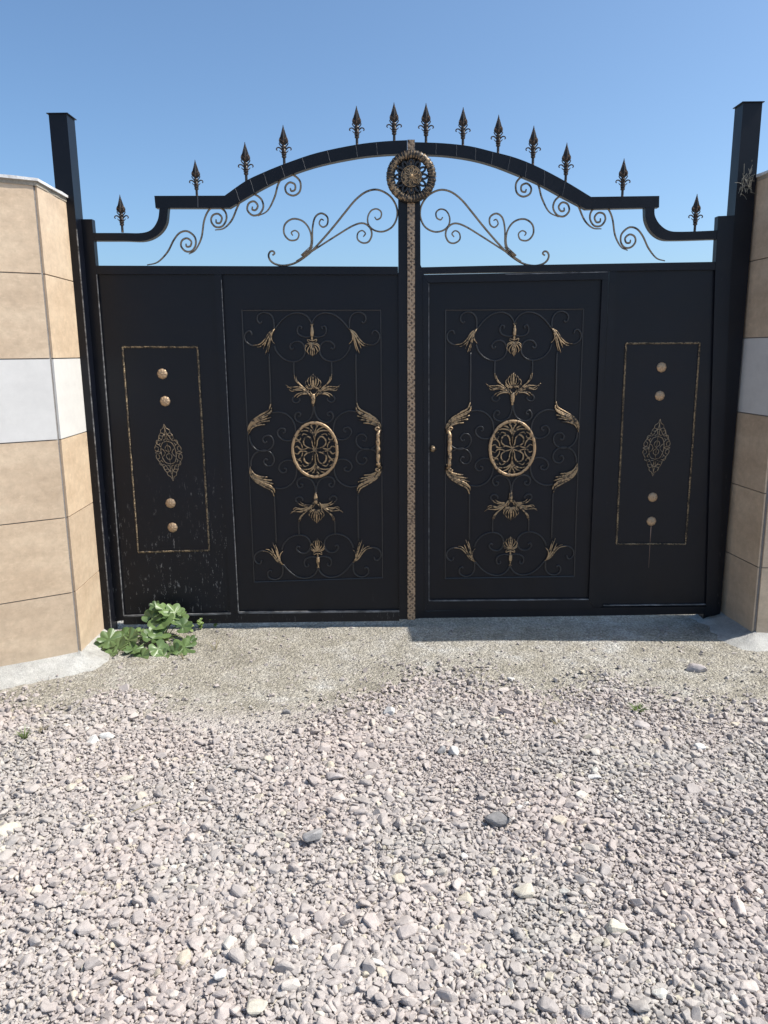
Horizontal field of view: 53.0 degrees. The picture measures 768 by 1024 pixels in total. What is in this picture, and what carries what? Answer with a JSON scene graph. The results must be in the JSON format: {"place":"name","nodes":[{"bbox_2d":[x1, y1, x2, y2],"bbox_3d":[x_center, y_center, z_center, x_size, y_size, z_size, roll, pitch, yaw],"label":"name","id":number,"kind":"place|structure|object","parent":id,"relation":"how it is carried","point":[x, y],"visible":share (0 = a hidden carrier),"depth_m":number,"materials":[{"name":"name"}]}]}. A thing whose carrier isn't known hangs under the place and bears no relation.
{"place":"outdoors","nodes":[
{"label":"outdoors","id":0,"kind":"place"},
{"bbox_2d":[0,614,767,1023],"bbox_3d":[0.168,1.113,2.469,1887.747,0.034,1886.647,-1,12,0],"label":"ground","id":1,"kind":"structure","parent":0,"point":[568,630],"depth_m":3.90,"materials":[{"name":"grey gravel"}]},
{"bbox_2d":[0,174,116,689],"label":"boundary wall","id":2,"kind":"structure","parent":1,"relation":"on","point":[51,620],"depth_m":3.87,"materials":[{"name":"beige tile"}]},
{"bbox_2d":[46,112,117,630],"bbox_3d":[-1.653,-0.647,4.272,0.108,2.862,0.121,-1,12,0],"label":"gate post","id":3,"kind":"object","parent":1,"relation":"on","point":[64,153],"visible":0.74,"depth_m":4.16,"materials":[{"name":"black metal"}]},
{"bbox_2d":[81,104,436,624],"bbox_3d":[-0.674,-0.733,4.284,1.922,2.844,0.097,-1,12,0],"label":"gate leaf","id":4,"kind":"object","parent":3,"relation":"attached to","point":[257,432],"visible":1,"depth_m":4.34,"materials":[{"name":"black paint"}]},
{"bbox_2d":[94,601,196,659],"bbox_3d":[-1.317,0.668,4.310,0.570,0.232,0.426,-1,12,0],"label":"mallow plant","id":5,"kind":"object","parent":1,"relation":"on","point":[111,641],"visible":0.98,"depth_m":4.29,"materials":[{"name":"green plant"}]},
{"bbox_2d":[197,618,203,629],"bbox_3d":[-1.088,0.666,4.549,0.046,0.074,0.035,-12,16,-43],"label":"weed","id":6,"kind":"object","parent":1,"relation":"on","point":[200,622],"visible":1,"depth_m":4.55,"materials":[{"name":"green plant"}]},
{"bbox_2d":[282,709,290,713],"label":"stone","id":7,"kind":"object","parent":1,"relation":"on","point":[285,711],"visible":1,"depth_m":3.48,"materials":[{"name":"grey stone"}]},
{"bbox_2d":[0,653,767,1023],"bbox_3d":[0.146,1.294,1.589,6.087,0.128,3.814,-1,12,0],"label":"gravel","id":8,"kind":"structure","parent":1,"relation":"on","point":[407,926],"depth_m":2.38,"materials":[{"name":"grey gravel"}]},
{"bbox_2d":[0,822,21,836],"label":"stone","id":9,"kind":"object","parent":8,"relation":"on","point":[10,826],"visible":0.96,"depth_m":2.62,"materials":[{"name":"white stone"}]},
{"bbox_2d":[13,726,34,738],"bbox_3d":[-1.525,0.942,3.248,0.079,0.055,0.101,-11,15,-40],"label":"grass tuft","id":10,"kind":"object","parent":8,"relation":"on","point":[22,736],"visible":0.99,"depth_m":3.25,"materials":[{"name":"green plant"}]},
{"bbox_2d":[86,734,98,743],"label":"stone","id":11,"kind":"object","parent":8,"relation":"on","point":[93,739],"visible":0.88,"depth_m":3.21,"materials":[{"name":"white stone"}]},
{"bbox_2d":[99,732,114,739],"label":"stone","id":12,"kind":"object","parent":8,"relation":"on","point":[105,735],"visible":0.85,"depth_m":3.24,"materials":[{"name":"white stone"}]},
{"bbox_2d":[119,775,132,780],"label":"stone","id":13,"kind":"object","parent":8,"relation":"on","point":[128,777],"visible":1,"depth_m":2.92,"materials":[{"name":"beige stone"}]},
{"bbox_2d":[131,801,160,812],"bbox_3d":[-0.834,1.033,2.697,0.106,0.010,0.003,-8,14,-32],"label":"straw stalk","id":14,"kind":"object","parent":8,"relation":"on","point":[145,806],"visible":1,"depth_m":2.69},
{"bbox_2d":[213,969,226,980],"bbox_3d":[-0.424,1.197,1.987,0.034,0.029,0.032,-1,12,0],"label":"stone","id":15,"kind":"object","parent":8,"relation":"on","point":[219,975],"visible":1,"depth_m":1.98,"materials":[{"name":"white stone"}]},
{"bbox_2d":[246,978,267,1015],"bbox_3d":[-0.312,1.198,1.908,0.052,0.060,0.077,-1,12,0],"label":"stone","id":16,"kind":"object","parent":8,"relation":"on","point":[255,1007],"visible":1,"depth_m":1.89,"materials":[{"name":"white stone"}]},
{"bbox_2d":[302,828,322,841],"bbox_3d":[-0.237,1.069,2.547,0.075,0.037,0.041,-7,13,-29],"label":"stone","id":17,"kind":"object","parent":8,"relation":"on","point":[313,835],"visible":1,"depth_m":2.53,"materials":[{"name":"grey stone"}]},
{"bbox_2d":[326,772,346,780],"bbox_3d":[-0.181,1.004,2.925,0.079,0.032,0.051,-2,12,-7],"label":"stone","id":18,"kind":"object","parent":8,"relation":"on","point":[331,776],"visible":1,"depth_m":2.91,"materials":[{"name":"grey stone"}]},
{"bbox_2d":[384,706,394,715],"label":"stone","id":19,"kind":"object","parent":8,"relation":"on","point":[390,710],"visible":1,"depth_m":3.44,"materials":[{"name":"grey stone"}]},
{"bbox_2d":[437,745,445,753],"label":"stone","id":20,"kind":"object","parent":8,"relation":"on","point":[441,749],"visible":1,"depth_m":3.09,"materials":[{"name":"grey stone"}]},
{"bbox_2d":[449,746,458,755],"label":"stone","id":21,"kind":"object","parent":8,"relation":"on","point":[453,750],"visible":0.99,"depth_m":3.07,"materials":[{"name":"white stone"}]},
{"bbox_2d":[485,811,524,829],"bbox_3d":[0.427,1.060,2.594,0.173,0.053,0.070,10,16,40],"label":"stone","id":22,"kind":"object","parent":8,"relation":"on","point":[497,819],"visible":1,"depth_m":2.61,"materials":[{"name":"grey stone"}]},
{"bbox_2d":[512,883,533,897],"bbox_3d":[0.420,1.130,2.287,0.067,0.032,0.045,-4,12,-18],"label":"stone","id":23,"kind":"object","parent":8,"relation":"on","point":[524,891],"visible":1,"depth_m":2.28,"materials":[{"name":"white stone"}]},
{"bbox_2d":[588,774,601,778],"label":"stone","id":24,"kind":"object","parent":8,"relation":"on","point":[593,776],"visible":1,"depth_m":2.89,"materials":[{"name":"white stone"}]},
{"bbox_2d":[606,918,628,932],"bbox_3d":[0.648,1.157,2.151,0.064,0.029,0.038,-2,12,-8],"label":"stone","id":25,"kind":"object","parent":8,"relation":"on","point":[613,925],"visible":1,"depth_m":2.14,"materials":[{"name":"white stone"}]},
{"bbox_2d":[627,702,651,712],"bbox_3d":[1.139,0.881,3.431,0.110,0.035,0.100,-1,12,0],"label":"grass tuft","id":26,"kind":"object","parent":8,"relation":"on","point":[635,708],"visible":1,"depth_m":3.44,"materials":[{"name":"green plant"}]},
{"bbox_2d":[633,720,650,728],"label":"stone","id":27,"kind":"object","parent":8,"relation":"on","point":[639,724],"visible":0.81,"depth_m":3.30,"materials":[{"name":"grey stone"}]},
{"bbox_2d":[694,743,705,749],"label":"stone","id":28,"kind":"object","parent":8,"relation":"on","point":[700,746],"visible":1,"depth_m":3.09,"materials":[{"name":"white stone"}]},
{"bbox_2d":[0,621,767,954],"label":"grit","id":29,"kind":"object","parent":1,"relation":"on","point":[376,695],"visible":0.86,"depth_m":3.87,"materials":[{"name":"grey gravel"}]},
{"bbox_2d":[686,663,707,672],"bbox_3d":[1.587,0.798,3.902,0.101,0.058,0.050,4,13,21],"label":"stone","id":30,"kind":"object","parent":1,"relation":"on","point":[695,667],"visible":0.94,"depth_m":3.88,"materials":[{"name":"grey stone"}]},
{"bbox_2d":[689,170,767,651],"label":"boundary wall","id":31,"kind":"structure","parent":1,"relation":"on","point":[740,620],"depth_m":4.25,"materials":[{"name":"beige tile"}]},
{"bbox_2d":[698,101,764,618],"bbox_3d":[1.950,-0.735,4.381,0.116,2.915,0.116,-1,12,0],"label":"gate post","id":32,"kind":"object","parent":1,"relation":"on","point":[746,136],"visible":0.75,"depth_m":4.21,"materials":[{"name":"black metal"}]},
{"bbox_2d":[415,104,734,618],"bbox_3d":[1.056,-0.756,4.281,1.808,2.823,0.101,-1,12,0],"label":"gate leaf","id":33,"kind":"object","parent":32,"relation":"attached to","point":[569,431],"visible":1,"depth_m":4.34,"materials":[{"name":"black metal"}]},
{"bbox_2d":[423,271,608,610],"bbox_3d":[0.727,-0.359,4.354,1.014,1.918,0.082,-1,12,0],"label":"wicket door","id":34,"kind":"structure","parent":33,"relation":"in","point":[514,363],"depth_m":4.36,"materials":[{"name":"black metal"}]},
{"bbox_2d":[736,167,757,199],"bbox_3d":[1.919,-1.753,4.068,0.117,0.192,0.061,4,13,21],"label":"straw tuft","id":35,"kind":"object","parent":32,"relation":"attached to","point":[750,171],"visible":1,"depth_m":4.07,"materials":[{"name":"grey plant"}]},
{"bbox_2d":[0,0,767,274],"label":"sky","id":36,"kind":"structure","parent":0,"point":[153,89],"materials":[{"name":"blue"}]}
]}

